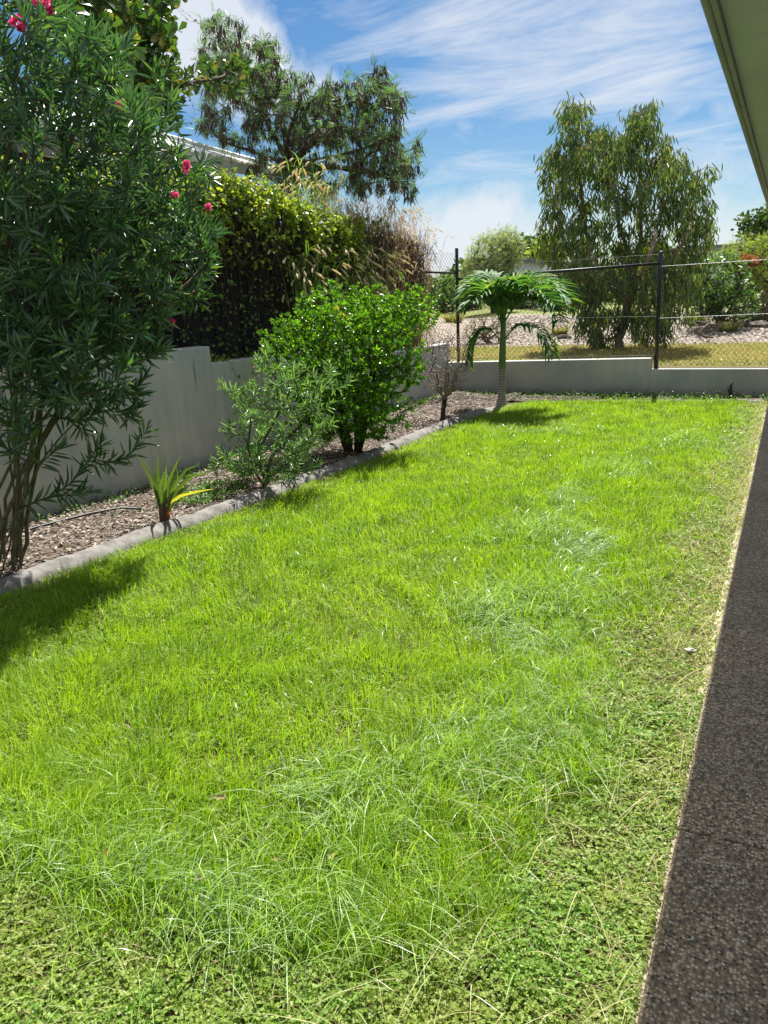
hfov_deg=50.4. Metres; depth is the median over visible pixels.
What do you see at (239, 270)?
shade cloth fence
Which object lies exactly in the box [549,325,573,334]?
tussock
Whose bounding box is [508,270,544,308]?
park shrub
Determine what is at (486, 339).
dry bush
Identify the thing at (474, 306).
park shrub
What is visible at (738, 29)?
house
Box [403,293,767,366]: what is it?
ground
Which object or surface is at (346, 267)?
foxtail grass
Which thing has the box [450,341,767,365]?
park grass
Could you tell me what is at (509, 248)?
feathery tree
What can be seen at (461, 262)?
distant trees
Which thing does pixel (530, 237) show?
dark tree
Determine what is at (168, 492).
strappy plant
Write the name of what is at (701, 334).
fallen branch
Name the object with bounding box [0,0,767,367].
sky
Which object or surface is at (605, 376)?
retaining wall
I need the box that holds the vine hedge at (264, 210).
[0,147,440,363]
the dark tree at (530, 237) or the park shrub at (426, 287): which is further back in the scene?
the dark tree at (530, 237)
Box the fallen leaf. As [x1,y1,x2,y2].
[213,794,225,799]
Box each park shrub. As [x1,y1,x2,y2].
[421,273,440,309]
[424,271,462,312]
[448,275,484,309]
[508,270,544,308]
[535,274,570,310]
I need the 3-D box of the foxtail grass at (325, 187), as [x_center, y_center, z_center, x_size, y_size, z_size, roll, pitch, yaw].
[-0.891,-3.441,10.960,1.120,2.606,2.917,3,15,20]
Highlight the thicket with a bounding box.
[734,289,767,320]
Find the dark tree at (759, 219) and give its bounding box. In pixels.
[730,204,767,292]
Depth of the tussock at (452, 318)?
24.80 m
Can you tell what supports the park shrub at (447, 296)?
on the ground at (484, 310)
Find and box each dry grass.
[275,183,397,343]
[336,195,454,347]
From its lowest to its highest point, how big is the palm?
2.053 m
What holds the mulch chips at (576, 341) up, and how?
on the ground at (484, 310)
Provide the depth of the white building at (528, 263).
33.38 m
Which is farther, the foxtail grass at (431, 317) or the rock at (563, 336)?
the rock at (563, 336)
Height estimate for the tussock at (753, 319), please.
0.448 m
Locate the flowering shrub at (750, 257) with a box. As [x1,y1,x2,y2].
[739,251,766,321]
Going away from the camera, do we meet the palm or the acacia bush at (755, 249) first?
the palm
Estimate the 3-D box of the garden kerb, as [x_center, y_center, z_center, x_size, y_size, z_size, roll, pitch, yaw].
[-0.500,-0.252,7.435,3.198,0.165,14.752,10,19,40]
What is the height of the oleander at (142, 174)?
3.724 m
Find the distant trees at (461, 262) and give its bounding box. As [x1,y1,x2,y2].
[420,239,763,303]
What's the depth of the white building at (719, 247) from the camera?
41.09 m
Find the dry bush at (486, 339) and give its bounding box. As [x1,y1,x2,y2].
[462,311,517,343]
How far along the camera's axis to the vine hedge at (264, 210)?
9.43 m
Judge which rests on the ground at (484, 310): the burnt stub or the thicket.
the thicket
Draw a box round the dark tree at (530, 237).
[500,232,567,267]
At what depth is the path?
2.40 m
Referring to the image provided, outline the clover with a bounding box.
[0,400,767,1023]
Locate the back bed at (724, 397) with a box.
[508,394,767,404]
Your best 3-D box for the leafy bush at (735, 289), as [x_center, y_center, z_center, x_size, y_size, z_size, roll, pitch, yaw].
[7.825,-5.136,18.851,1.722,1.802,1.415,5,16,25]
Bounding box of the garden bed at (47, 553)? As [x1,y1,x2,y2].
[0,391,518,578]
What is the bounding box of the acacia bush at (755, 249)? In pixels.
[716,231,767,313]
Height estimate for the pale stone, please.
0.025 m
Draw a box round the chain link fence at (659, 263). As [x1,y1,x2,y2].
[372,248,767,368]
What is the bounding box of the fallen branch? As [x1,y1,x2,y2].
[697,317,720,337]
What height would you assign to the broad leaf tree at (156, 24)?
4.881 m
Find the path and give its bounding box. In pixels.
[638,406,767,1023]
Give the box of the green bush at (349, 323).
[252,270,440,452]
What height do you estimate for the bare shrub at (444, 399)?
1.273 m
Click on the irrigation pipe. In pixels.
(81, 515)
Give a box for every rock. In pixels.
[557,334,571,338]
[690,321,705,325]
[743,320,767,327]
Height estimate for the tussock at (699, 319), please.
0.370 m
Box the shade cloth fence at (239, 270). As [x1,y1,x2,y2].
[0,210,419,364]
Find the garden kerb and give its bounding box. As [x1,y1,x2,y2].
[0,399,762,595]
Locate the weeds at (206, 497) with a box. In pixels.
[7,388,767,552]
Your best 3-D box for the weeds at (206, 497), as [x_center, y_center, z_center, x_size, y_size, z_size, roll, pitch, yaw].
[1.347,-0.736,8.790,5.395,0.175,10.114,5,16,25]
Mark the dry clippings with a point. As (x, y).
(730, 543)
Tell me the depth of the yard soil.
2.86 m
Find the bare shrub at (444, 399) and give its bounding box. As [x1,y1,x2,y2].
[414,326,473,419]
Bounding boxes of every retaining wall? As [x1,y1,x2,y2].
[0,343,449,528]
[447,357,767,396]
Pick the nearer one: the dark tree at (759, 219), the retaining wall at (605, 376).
the retaining wall at (605, 376)
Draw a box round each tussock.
[441,310,465,322]
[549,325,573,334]
[684,311,708,321]
[715,319,744,331]
[747,309,767,321]
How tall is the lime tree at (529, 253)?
3.304 m
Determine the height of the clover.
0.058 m
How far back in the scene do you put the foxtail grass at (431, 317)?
13.34 m
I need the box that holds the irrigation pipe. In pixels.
[6,507,140,537]
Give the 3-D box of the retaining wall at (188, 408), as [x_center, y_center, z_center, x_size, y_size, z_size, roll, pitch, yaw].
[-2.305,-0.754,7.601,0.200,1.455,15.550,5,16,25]
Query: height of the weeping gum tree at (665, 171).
5.184 m
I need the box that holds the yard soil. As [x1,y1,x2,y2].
[0,401,760,1023]
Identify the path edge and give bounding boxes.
[623,405,767,1023]
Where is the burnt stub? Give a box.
[727,382,732,398]
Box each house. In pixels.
[0,88,273,180]
[700,0,767,207]
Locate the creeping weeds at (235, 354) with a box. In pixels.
[211,340,767,366]
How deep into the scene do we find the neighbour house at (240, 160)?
13.29 m
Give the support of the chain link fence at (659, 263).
on the retaining wall at (605, 376)
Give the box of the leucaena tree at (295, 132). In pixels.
[188,2,428,210]
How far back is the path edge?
2.69 m
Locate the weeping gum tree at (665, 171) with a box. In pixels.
[531,90,722,350]
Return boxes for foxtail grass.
[250,151,374,347]
[267,239,411,349]
[382,300,454,346]
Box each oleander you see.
[0,0,232,570]
[207,342,355,487]
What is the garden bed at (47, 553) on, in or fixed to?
on the yard soil
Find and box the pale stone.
[684,648,695,652]
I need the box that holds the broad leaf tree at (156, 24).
[35,0,252,171]
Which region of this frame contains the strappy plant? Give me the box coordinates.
[133,452,214,521]
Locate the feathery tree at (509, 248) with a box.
[454,223,536,312]
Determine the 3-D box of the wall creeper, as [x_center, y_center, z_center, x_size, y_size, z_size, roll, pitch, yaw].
[-1.651,-1.373,8.809,0.720,0.720,0.346,-11,17,-32]
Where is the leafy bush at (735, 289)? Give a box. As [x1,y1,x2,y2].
[686,249,762,323]
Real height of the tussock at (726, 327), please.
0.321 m
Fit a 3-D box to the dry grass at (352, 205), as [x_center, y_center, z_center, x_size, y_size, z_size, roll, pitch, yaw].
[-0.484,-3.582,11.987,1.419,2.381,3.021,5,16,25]
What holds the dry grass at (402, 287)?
on the ground at (484, 310)
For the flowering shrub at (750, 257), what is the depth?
19.52 m
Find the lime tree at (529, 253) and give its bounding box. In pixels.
[524,232,564,264]
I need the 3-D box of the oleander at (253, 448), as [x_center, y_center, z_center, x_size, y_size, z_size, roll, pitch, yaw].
[-1.002,-0.841,7.223,1.412,1.335,1.084,5,16,25]
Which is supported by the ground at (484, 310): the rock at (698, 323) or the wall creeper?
the rock at (698, 323)
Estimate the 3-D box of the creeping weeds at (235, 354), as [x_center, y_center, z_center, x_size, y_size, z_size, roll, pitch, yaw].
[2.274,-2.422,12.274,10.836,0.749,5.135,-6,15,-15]
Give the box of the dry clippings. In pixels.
[0,399,767,1023]
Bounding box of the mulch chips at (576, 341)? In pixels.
[428,311,767,346]
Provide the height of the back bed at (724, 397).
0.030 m
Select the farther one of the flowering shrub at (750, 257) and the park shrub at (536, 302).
the park shrub at (536, 302)
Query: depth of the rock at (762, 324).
18.80 m
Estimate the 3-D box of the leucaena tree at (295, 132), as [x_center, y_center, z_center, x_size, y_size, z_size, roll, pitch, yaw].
[-1.530,-5.240,13.012,5.529,5.786,2.856,7,17,32]
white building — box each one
[514,257,570,307]
[648,243,748,295]
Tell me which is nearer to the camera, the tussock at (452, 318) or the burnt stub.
the burnt stub
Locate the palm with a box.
[453,269,583,405]

